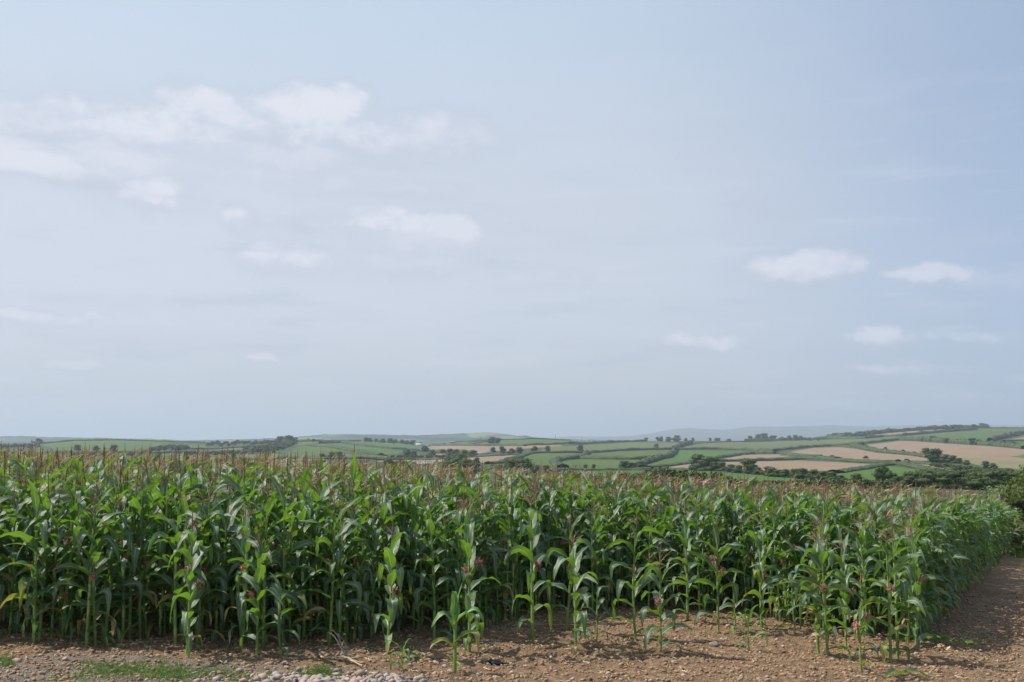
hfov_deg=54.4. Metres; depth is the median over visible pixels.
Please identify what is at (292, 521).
maize plant
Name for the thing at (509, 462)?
tree
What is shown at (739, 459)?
hedge
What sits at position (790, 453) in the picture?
hedge
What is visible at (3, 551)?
maize plant
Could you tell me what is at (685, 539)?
maize plant
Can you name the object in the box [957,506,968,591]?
maize plant
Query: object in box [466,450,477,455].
tree
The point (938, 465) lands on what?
hedge
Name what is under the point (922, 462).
hedge
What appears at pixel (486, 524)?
maize plant
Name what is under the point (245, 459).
hedge
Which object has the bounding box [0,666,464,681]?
gravel
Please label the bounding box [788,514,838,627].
maize plant
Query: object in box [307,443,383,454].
hedge
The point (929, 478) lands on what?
tree
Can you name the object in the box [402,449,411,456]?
tree
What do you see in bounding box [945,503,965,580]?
maize plant
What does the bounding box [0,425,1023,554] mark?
hills
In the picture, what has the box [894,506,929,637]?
maize plant
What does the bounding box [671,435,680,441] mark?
tree
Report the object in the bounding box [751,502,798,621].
maize plant
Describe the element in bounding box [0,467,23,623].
maize plant
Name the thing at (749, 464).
tree
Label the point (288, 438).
tree
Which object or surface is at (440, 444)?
hedge
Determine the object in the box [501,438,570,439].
hedge
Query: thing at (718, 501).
maize plant
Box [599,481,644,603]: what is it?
maize plant
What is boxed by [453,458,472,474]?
tree
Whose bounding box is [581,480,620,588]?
maize plant
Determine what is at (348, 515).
maize plant
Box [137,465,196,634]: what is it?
maize plant
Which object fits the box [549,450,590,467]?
hedge
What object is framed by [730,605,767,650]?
maize plant
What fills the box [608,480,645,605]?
maize plant
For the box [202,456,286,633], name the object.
maize plant
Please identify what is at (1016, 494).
bush
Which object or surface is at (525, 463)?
tree
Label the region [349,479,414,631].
maize plant
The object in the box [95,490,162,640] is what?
maize plant
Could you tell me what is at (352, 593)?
maize plant
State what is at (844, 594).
maize plant
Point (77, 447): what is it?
tree
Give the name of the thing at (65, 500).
maize plant
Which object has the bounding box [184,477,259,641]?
maize plant
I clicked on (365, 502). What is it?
maize plant
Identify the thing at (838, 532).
maize plant
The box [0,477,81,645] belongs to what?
maize plant
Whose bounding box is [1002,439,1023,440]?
hedge
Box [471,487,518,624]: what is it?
maize plant
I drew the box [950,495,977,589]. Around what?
maize plant
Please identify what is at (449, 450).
tree
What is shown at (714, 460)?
tree
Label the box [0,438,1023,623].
maize crop
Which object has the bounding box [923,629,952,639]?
fallen leaf
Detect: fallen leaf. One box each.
[883,667,930,676]
[916,633,955,646]
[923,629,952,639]
[933,644,957,651]
[957,637,978,644]
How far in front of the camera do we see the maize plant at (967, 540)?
24.02 m
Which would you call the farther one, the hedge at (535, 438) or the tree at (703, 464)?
the hedge at (535, 438)
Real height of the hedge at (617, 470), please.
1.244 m
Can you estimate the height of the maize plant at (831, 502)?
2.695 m
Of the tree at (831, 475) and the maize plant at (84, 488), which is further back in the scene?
the tree at (831, 475)
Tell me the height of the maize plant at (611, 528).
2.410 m
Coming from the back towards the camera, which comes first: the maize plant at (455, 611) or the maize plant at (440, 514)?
the maize plant at (440, 514)
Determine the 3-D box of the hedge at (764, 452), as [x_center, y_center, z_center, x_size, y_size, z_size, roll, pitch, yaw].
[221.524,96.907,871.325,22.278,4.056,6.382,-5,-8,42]
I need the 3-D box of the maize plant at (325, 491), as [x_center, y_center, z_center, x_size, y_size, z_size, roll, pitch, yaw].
[-2.870,3.164,15.261,0.720,2.562,1.334,-5,-8,41]
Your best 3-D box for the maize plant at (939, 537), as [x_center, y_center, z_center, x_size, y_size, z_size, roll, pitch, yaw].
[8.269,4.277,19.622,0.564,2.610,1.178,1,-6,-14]
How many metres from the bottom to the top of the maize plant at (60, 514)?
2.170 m
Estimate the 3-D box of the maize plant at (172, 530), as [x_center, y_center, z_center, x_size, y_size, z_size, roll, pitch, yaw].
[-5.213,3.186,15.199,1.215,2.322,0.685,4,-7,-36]
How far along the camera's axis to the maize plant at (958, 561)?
22.15 m
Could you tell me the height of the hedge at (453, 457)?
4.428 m
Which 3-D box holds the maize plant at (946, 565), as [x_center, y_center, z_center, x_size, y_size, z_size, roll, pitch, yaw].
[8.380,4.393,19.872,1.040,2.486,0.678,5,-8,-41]
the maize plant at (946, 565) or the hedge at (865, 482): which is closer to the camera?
the maize plant at (946, 565)
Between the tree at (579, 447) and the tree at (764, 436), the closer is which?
the tree at (579, 447)
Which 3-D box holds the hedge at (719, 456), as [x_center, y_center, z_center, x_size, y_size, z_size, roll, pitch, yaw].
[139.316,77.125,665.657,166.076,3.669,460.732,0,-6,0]
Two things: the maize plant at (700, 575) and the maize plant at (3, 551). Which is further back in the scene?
the maize plant at (700, 575)
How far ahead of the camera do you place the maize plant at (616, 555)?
19.15 m
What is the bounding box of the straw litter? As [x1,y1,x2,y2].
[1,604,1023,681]
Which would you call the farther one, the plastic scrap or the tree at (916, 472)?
the tree at (916, 472)
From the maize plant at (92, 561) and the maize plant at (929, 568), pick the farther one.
the maize plant at (929, 568)
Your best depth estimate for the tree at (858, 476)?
181.18 m
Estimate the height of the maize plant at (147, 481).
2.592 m
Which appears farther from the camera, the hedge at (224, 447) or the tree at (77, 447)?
the hedge at (224, 447)
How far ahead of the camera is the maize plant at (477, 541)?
15.95 m
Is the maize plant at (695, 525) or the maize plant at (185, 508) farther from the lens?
the maize plant at (695, 525)
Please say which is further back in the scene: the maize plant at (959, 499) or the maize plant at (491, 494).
the maize plant at (959, 499)
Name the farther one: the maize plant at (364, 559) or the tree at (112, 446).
the tree at (112, 446)
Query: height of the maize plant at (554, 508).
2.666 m
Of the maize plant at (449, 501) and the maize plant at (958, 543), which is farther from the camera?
the maize plant at (958, 543)
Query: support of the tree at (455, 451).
on the hills
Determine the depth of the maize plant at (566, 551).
19.25 m
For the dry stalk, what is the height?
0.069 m
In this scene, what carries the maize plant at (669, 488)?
on the ground at (1005, 575)
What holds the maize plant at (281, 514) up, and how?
on the ground at (1005, 575)
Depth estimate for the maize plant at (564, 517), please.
18.79 m
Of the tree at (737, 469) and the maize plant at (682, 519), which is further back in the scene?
the tree at (737, 469)
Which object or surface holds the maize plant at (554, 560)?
on the ground at (1005, 575)
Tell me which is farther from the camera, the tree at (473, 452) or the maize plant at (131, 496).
the tree at (473, 452)
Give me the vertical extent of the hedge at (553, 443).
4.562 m
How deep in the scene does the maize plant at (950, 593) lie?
20.29 m
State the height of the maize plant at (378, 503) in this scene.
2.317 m
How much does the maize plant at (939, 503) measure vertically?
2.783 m
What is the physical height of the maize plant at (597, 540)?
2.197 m
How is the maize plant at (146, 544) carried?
on the ground at (1005, 575)
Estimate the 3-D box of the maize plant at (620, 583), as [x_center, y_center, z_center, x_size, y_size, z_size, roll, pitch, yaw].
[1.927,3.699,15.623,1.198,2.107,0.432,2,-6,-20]
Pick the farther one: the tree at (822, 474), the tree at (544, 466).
the tree at (544, 466)
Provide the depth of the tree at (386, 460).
385.44 m
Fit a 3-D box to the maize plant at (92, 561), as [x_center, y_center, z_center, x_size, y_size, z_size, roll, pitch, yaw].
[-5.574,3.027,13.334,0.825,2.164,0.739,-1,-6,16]
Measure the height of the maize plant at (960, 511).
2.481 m
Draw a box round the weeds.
[4,585,1014,652]
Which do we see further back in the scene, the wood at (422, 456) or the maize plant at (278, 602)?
the wood at (422, 456)
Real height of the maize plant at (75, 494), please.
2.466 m
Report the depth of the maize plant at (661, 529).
19.35 m
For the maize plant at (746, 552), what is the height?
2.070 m
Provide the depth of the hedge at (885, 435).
1526.74 m
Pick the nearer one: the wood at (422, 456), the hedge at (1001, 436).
the wood at (422, 456)
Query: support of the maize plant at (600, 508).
on the ground at (1005, 575)
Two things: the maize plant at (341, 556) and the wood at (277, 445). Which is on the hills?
the wood at (277, 445)
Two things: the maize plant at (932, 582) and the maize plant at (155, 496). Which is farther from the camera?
the maize plant at (932, 582)
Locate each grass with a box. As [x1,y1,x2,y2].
[0,651,368,681]
[1010,548,1023,557]
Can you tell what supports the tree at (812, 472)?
on the hills
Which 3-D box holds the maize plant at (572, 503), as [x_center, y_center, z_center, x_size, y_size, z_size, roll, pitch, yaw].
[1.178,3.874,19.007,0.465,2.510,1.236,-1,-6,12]
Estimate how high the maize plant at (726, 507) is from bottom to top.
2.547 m
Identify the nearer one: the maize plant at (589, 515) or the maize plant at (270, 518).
the maize plant at (270, 518)
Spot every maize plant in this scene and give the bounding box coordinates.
[0,452,15,591]
[0,453,81,635]
[0,458,31,624]
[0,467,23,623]
[0,472,59,632]
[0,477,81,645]
[0,479,7,618]
[0,485,40,636]
[0,500,11,636]
[4,460,71,620]
[4,467,57,621]
[5,464,69,630]
[7,469,66,640]
[14,484,89,643]
[18,453,55,609]
[29,465,97,627]
[29,471,74,617]
[43,455,103,626]
[51,470,104,618]
[52,480,123,633]
[53,486,129,646]
[53,499,133,646]
[57,461,91,638]
[58,482,106,634]
[59,456,138,619]
[59,482,95,623]
[75,492,142,643]
[78,474,110,622]
[80,466,172,639]
[86,464,144,623]
[91,464,154,627]
[92,484,137,620]
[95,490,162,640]
[96,464,136,634]
[99,472,173,642]
[101,467,156,623]
[104,477,178,637]
[123,463,177,624]
[126,473,197,614]
[127,465,179,638]
[135,456,178,621]
[136,454,207,630]
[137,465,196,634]
[144,448,221,628]
[145,474,209,643]
[150,487,224,643]
[166,461,214,626]
[168,504,212,657]
[169,494,227,644]
[176,459,234,624]
[179,481,232,642]
[181,492,253,638]
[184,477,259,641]
[191,452,233,628]
[196,460,251,622]
[198,469,239,618]
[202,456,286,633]
[218,471,288,627]
[224,483,301,645]
[224,497,253,647]
[228,495,294,641]
[228,521,282,654]
[231,474,286,631]
[234,473,298,629]
[249,474,323,642]
[259,573,299,657]
[260,458,284,623]
[266,470,346,636]
[267,495,315,639]
[276,463,362,624]
[277,481,313,617]
[277,482,319,622]
[278,475,301,627]
[286,477,334,631]
[286,478,332,637]
[294,490,373,645]
[297,479,354,628]
[310,499,372,641]
[312,506,371,642]
[315,475,382,622]
[319,481,352,627]
[323,444,373,605]
[330,498,387,638]
[333,477,379,619]
[335,483,378,623]
[344,499,373,641]
[346,471,421,627]
[346,479,390,619]
[346,489,405,635]
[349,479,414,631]
[352,502,404,641]
[353,478,380,621]
[362,474,392,613]
[367,475,405,634]
[374,469,421,628]
[374,517,406,654]
[377,467,432,633]
[384,638,423,668]
[388,463,437,628]
[396,478,444,624]
[404,477,453,625]
[406,477,465,614]
[413,493,464,640]
[419,506,464,634]
[426,467,485,618]
[430,494,468,634]
[430,584,483,672]
[434,470,472,565]
[435,476,461,621]
[439,464,469,616]
[441,472,499,608]
[441,508,479,629]
[444,473,514,622]
[445,502,507,623]
[446,487,492,634]
[454,467,488,606]
[457,493,500,654]
[470,474,499,613]
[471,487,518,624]
[473,505,498,628]
[474,501,512,623]
[475,492,516,621]
[488,485,518,619]
[493,478,551,618]
[495,476,527,619]
[499,477,571,614]
[502,471,565,610]
[504,486,552,642]
[510,486,555,613]
[516,466,565,606]
[521,468,567,604]
[523,491,550,611]
[526,475,583,608]
[538,507,602,631]
[540,477,593,605]
[542,474,572,603]
[547,472,579,607]
[550,503,568,595]
[553,525,596,655]
[559,484,593,604]
[560,479,587,606]
[571,482,581,591]
[574,482,604,601]
[574,495,617,611]
[575,483,597,592]
[576,497,619,616]
[577,585,615,645]
[578,476,608,585]
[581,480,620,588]
[583,502,609,611]
[584,478,641,608]
[584,488,631,607]
[586,480,611,584]
[586,503,630,608]
[591,484,641,607]
[597,479,647,600]
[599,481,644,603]
[603,514,664,639]
[605,478,650,604]
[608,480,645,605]
[614,491,658,600]
[620,489,654,600]
[623,473,660,602]
[623,510,675,610]
[630,500,678,609]
[632,495,668,598]
[635,544,692,651]
[639,490,658,598]
[640,496,693,608]
[642,500,681,609]
[647,477,705,600]
[653,477,697,601]
[657,492,696,603]
[662,495,701,603]
[663,491,693,604]
[664,498,713,620]
[665,490,684,605]
[674,495,718,610]
[677,508,720,603]
[680,485,691,600]
[680,498,725,609]
[683,493,708,600]
[685,490,700,599]
[686,514,745,631]
[688,511,731,607]
[690,485,737,606]
[692,490,738,608]
[696,480,724,604]
[699,500,719,609]
[700,499,729,607]
[715,482,740,603]
[720,487,740,601]
[722,572,750,631]
[723,490,750,601]
[724,514,769,613]
[726,484,790,610]
[727,498,747,601]
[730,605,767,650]
[733,508,774,608]
[737,484,772,608]
[738,492,775,611]
[739,498,775,600]
[740,498,769,599]
[742,502,792,628]
[750,491,810,618]
[751,483,811,615]
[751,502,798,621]
[757,505,809,619]
[757,505,812,621]
[766,488,811,614]
[770,478,811,615]
[773,573,804,632]
[779,524,844,653]
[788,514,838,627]
[789,486,856,623]
[789,517,836,629]
[793,488,853,625]
[794,523,852,660]
[796,484,854,620]
[802,513,842,630]
[806,498,851,624]
[811,490,840,617]
[812,507,847,616]
[823,533,870,646]
[827,510,892,637]
[834,602,878,672]
[838,514,881,628]
[845,505,887,630]
[846,484,896,629]
[846,498,887,625]
[850,486,889,624]
[851,512,879,627]
[851,523,921,662]
[861,512,885,633]
[863,516,928,658]
[864,511,893,630]
[868,513,927,634]
[870,507,901,628]
[875,509,899,617]
[881,516,932,641]
[882,520,943,642]
[886,503,943,631]
[889,509,949,633]
[890,497,951,622]
[890,504,953,621]
[892,522,927,630]
[893,497,939,631]
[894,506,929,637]
[895,490,952,620]
[898,506,929,624]
[899,516,926,642]
[903,497,955,616]
[904,489,954,627]
[905,496,943,581]
[906,483,932,616]
[908,502,942,611]
[911,483,963,606]
[917,498,965,614]
[925,491,958,620]
[928,507,958,619]
[931,489,963,597]
[931,505,962,614]
[933,491,961,597]
[934,487,959,600]
[934,489,961,596]
[935,492,962,605]
[935,500,959,608]
[935,534,960,601]
[937,513,969,608]
[939,490,956,605]
[939,493,966,597]
[945,497,961,597]
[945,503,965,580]
[946,488,977,592]
[946,494,981,593]
[946,508,967,596]
[947,491,964,535]
[947,516,969,603]
[947,529,971,601]
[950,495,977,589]
[952,510,970,580]
[953,505,972,579]
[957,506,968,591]
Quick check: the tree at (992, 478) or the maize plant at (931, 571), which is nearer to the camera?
the maize plant at (931, 571)
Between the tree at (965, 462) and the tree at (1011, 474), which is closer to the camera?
the tree at (1011, 474)
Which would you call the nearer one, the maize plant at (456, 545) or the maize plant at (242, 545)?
the maize plant at (242, 545)
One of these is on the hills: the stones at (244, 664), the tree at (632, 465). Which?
the tree at (632, 465)
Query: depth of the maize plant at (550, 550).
16.15 m
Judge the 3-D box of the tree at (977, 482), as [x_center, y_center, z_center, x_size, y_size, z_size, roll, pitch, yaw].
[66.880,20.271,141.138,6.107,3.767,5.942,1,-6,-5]
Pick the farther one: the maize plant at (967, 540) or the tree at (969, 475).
the tree at (969, 475)
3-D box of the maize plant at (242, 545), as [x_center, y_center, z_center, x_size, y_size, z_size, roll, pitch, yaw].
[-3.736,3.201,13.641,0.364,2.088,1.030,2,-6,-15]
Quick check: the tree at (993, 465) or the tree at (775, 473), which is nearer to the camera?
the tree at (775, 473)
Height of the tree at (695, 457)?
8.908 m
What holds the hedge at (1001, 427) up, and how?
on the hills
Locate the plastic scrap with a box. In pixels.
[481,658,508,663]
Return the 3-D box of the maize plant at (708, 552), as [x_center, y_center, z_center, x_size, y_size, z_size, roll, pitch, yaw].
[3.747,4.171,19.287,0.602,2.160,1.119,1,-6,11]
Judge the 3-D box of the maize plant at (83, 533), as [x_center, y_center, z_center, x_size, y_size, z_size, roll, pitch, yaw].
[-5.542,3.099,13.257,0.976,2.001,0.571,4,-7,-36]
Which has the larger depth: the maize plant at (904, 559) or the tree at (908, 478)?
the tree at (908, 478)
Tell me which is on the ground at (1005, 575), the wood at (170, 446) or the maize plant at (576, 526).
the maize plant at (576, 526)
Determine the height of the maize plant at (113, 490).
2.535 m
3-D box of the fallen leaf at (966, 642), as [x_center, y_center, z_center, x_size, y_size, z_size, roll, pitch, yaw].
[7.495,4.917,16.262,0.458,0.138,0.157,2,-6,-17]
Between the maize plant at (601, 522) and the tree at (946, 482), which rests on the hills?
the tree at (946, 482)
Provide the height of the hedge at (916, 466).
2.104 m
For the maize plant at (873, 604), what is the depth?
17.73 m
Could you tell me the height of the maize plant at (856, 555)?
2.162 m
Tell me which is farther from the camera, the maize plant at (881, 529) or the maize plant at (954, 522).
the maize plant at (954, 522)
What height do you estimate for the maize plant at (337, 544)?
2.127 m
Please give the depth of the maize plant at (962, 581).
22.43 m
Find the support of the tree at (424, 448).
on the hills
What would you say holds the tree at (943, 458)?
on the hills
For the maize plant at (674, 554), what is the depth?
19.62 m
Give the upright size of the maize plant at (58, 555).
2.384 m
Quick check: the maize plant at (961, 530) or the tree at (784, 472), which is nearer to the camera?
the maize plant at (961, 530)
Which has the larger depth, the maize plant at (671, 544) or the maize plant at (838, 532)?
the maize plant at (671, 544)
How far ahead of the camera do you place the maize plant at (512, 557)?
17.09 m
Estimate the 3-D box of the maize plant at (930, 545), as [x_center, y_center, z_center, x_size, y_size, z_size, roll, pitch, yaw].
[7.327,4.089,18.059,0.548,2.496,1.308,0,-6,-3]
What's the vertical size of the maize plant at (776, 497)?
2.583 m
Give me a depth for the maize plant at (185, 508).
13.66 m
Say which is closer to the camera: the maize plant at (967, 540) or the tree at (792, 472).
the maize plant at (967, 540)
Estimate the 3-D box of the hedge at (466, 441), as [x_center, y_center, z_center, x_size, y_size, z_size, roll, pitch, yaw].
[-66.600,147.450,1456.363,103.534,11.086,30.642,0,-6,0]
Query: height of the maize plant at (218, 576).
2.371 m
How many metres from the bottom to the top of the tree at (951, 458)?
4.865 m
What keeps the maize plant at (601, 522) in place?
on the ground at (1005, 575)
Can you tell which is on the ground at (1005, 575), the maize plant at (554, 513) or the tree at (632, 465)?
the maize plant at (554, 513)
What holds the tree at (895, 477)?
on the hills
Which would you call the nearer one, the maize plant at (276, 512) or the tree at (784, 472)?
the maize plant at (276, 512)
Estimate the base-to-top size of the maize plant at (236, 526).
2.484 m
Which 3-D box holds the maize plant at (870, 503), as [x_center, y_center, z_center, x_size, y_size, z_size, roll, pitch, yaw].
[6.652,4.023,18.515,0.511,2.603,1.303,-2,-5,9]
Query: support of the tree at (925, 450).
on the hills
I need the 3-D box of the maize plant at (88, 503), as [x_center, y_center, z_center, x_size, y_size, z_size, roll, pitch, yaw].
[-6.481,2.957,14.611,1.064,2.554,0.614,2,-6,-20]
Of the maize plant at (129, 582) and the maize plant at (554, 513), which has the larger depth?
the maize plant at (554, 513)
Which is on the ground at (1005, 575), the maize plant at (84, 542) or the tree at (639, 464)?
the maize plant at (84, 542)
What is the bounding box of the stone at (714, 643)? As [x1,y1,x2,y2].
[709,641,718,646]
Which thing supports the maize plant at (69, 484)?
on the ground at (1005, 575)
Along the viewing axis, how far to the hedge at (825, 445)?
1150.31 m
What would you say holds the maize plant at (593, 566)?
on the ground at (1005, 575)
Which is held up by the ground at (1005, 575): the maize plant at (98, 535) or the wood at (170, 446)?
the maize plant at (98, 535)
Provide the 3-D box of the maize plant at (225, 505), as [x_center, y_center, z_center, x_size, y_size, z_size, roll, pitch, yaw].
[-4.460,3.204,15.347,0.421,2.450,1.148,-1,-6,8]
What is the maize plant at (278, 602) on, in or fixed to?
on the ground at (1005, 575)
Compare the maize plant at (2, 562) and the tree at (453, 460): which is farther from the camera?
the tree at (453, 460)
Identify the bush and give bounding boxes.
[975,483,1022,513]
[998,464,1023,550]
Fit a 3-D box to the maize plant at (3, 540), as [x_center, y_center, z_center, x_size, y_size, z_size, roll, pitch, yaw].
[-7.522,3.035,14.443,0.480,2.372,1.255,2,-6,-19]
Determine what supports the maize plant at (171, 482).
on the ground at (1005, 575)
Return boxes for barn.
[477,451,492,453]
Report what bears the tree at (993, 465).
on the hills
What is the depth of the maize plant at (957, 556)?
20.50 m
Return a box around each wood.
[0,442,39,448]
[70,449,151,455]
[148,444,189,450]
[183,446,275,454]
[205,439,276,445]
[242,441,294,453]
[383,454,473,457]
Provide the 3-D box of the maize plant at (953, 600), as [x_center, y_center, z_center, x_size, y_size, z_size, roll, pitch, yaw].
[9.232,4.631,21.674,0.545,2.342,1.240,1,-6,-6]
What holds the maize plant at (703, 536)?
on the ground at (1005, 575)
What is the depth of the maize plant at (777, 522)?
18.65 m
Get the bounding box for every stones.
[0,579,1023,681]
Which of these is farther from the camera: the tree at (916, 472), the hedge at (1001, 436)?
the hedge at (1001, 436)
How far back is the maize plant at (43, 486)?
15.02 m
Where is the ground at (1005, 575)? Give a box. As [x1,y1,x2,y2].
[0,551,1023,681]
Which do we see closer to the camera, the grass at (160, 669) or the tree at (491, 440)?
the grass at (160, 669)
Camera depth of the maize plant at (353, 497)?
15.82 m
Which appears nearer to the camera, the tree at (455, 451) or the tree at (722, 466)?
the tree at (722, 466)
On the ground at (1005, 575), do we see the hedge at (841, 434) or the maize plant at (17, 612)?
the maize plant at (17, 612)
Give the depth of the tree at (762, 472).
290.55 m
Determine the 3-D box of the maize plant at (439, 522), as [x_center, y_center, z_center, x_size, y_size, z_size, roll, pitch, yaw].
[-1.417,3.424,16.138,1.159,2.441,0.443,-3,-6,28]
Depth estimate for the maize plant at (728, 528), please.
20.22 m
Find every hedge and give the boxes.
[0,449,182,452]
[42,438,204,443]
[187,444,263,448]
[196,458,275,460]
[250,456,379,458]
[298,439,360,441]
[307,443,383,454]
[318,440,419,450]
[373,453,520,459]
[428,443,526,445]
[436,439,487,443]
[484,451,541,463]
[485,442,568,445]
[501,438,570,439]
[541,447,671,452]
[543,467,689,471]
[548,471,640,480]
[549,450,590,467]
[567,469,658,470]
[569,439,645,443]
[579,454,654,459]
[625,466,912,495]
[635,440,692,465]
[642,450,757,466]
[678,446,777,450]
[693,440,775,443]
[719,457,776,461]
[744,427,976,440]
[747,451,821,456]
[754,450,775,453]
[759,437,898,450]
[766,456,902,462]
[827,424,987,436]
[828,461,897,472]
[849,442,924,457]
[890,460,953,468]
[895,462,954,470]
[899,436,1023,448]
[901,468,1014,477]
[929,462,999,470]
[980,427,1023,427]
[986,430,1023,440]
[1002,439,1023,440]
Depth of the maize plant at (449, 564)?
15.33 m
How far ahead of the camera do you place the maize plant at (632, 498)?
19.98 m
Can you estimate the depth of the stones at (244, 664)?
14.07 m
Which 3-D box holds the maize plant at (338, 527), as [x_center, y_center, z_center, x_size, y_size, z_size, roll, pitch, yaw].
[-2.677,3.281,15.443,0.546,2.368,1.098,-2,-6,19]
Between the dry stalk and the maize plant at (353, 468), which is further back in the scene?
the maize plant at (353, 468)
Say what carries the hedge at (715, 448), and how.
on the hills
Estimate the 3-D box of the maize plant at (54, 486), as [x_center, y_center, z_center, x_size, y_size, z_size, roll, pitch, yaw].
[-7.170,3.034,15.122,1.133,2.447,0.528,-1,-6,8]
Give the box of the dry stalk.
[329,656,362,665]
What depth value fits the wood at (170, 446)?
913.41 m
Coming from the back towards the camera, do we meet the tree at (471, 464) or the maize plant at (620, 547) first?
the tree at (471, 464)
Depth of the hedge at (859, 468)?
354.90 m
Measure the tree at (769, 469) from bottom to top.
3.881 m
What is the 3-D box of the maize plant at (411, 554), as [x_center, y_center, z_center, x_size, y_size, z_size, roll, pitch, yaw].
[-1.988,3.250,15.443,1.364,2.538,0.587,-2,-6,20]
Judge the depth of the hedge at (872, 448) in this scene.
711.75 m
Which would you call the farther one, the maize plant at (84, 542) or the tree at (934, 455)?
the tree at (934, 455)
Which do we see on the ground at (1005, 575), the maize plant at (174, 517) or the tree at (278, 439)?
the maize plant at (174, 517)
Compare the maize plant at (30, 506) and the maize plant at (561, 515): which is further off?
the maize plant at (561, 515)
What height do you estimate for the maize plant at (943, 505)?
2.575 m
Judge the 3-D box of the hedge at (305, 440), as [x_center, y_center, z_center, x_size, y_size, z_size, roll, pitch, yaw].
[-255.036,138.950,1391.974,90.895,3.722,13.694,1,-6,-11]
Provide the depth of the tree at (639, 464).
438.85 m
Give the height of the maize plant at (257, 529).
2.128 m
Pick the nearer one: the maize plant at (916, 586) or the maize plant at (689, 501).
the maize plant at (916, 586)
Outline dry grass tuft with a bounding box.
[330,630,347,656]
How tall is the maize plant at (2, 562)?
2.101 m
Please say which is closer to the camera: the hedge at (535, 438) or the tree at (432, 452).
the tree at (432, 452)
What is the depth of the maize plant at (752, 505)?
19.78 m
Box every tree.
[31,438,43,443]
[73,444,81,450]
[109,445,119,451]
[275,436,283,442]
[281,435,296,442]
[383,458,394,467]
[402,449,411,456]
[420,445,429,451]
[427,450,436,454]
[436,459,452,471]
[437,449,446,453]
[446,448,452,454]
[447,457,460,472]
[450,449,460,455]
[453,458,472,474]
[456,453,464,458]
[463,462,485,476]
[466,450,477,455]
[487,437,494,443]
[499,446,505,452]
[502,456,520,471]
[504,457,538,475]
[506,448,515,453]
[515,447,523,452]
[530,446,537,451]
[542,465,551,472]
[576,445,583,450]
[597,469,658,484]
[618,460,628,467]
[626,462,636,467]
[636,461,646,466]
[665,437,673,441]
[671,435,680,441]
[688,454,704,470]
[691,456,717,470]
[708,457,719,470]
[714,462,727,470]
[725,464,734,471]
[730,465,745,472]
[740,458,757,473]
[751,467,762,474]
[759,466,771,475]
[761,433,768,438]
[764,467,776,476]
[768,469,781,476]
[779,469,789,477]
[788,468,798,477]
[794,468,809,478]
[806,469,818,479]
[811,471,828,479]
[824,471,837,480]
[836,475,847,481]
[847,433,859,436]
[849,473,864,479]
[856,431,870,435]
[871,464,892,481]
[885,473,901,481]
[896,471,920,486]
[907,470,928,485]
[911,468,949,487]
[920,447,929,453]
[925,448,942,462]
[931,470,956,488]
[939,454,949,462]
[945,455,956,462]
[946,469,971,488]
[952,471,986,489]
[953,458,962,463]
[959,471,987,489]
[961,460,970,464]
[967,438,975,444]
[979,469,1009,487]
[980,461,989,467]
[988,463,997,468]
[998,470,1019,484]
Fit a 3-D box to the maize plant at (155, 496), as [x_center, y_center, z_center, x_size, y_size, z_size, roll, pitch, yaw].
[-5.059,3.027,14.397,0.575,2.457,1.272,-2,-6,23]
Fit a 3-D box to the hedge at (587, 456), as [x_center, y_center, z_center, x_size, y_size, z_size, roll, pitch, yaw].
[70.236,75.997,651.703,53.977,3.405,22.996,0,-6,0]
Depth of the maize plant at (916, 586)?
16.48 m
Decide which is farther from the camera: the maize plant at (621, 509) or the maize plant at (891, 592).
the maize plant at (621, 509)
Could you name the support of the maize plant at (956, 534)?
on the ground at (1005, 575)
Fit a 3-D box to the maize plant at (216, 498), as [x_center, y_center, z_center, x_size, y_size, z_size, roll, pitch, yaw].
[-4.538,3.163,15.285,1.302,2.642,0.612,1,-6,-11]
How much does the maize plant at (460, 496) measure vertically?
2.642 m
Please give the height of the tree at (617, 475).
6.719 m
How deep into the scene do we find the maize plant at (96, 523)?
14.22 m
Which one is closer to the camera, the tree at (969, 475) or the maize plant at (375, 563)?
the maize plant at (375, 563)
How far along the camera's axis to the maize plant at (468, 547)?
13.98 m
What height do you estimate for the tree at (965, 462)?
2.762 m
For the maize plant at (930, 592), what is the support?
on the ground at (1005, 575)
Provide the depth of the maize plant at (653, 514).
20.43 m
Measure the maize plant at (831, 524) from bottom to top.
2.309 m
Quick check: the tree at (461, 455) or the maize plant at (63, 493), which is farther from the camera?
the tree at (461, 455)
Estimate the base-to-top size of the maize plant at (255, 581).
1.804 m
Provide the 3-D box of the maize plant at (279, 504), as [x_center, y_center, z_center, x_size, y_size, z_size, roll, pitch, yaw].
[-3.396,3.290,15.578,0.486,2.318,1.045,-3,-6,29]
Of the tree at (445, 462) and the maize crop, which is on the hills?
the tree at (445, 462)
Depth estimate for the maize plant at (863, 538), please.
17.52 m
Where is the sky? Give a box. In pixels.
[0,0,1023,439]
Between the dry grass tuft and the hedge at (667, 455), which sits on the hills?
the hedge at (667, 455)
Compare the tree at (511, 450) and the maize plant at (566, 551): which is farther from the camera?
the tree at (511, 450)
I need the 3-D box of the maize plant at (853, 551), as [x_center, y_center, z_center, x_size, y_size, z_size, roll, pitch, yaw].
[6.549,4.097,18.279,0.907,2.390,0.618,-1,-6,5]
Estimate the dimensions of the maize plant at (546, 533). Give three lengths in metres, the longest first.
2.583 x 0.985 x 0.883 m
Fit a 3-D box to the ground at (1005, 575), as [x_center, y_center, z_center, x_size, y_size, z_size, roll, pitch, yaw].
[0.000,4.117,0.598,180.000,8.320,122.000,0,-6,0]
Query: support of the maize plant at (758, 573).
on the ground at (1005, 575)
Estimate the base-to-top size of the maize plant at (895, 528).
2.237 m

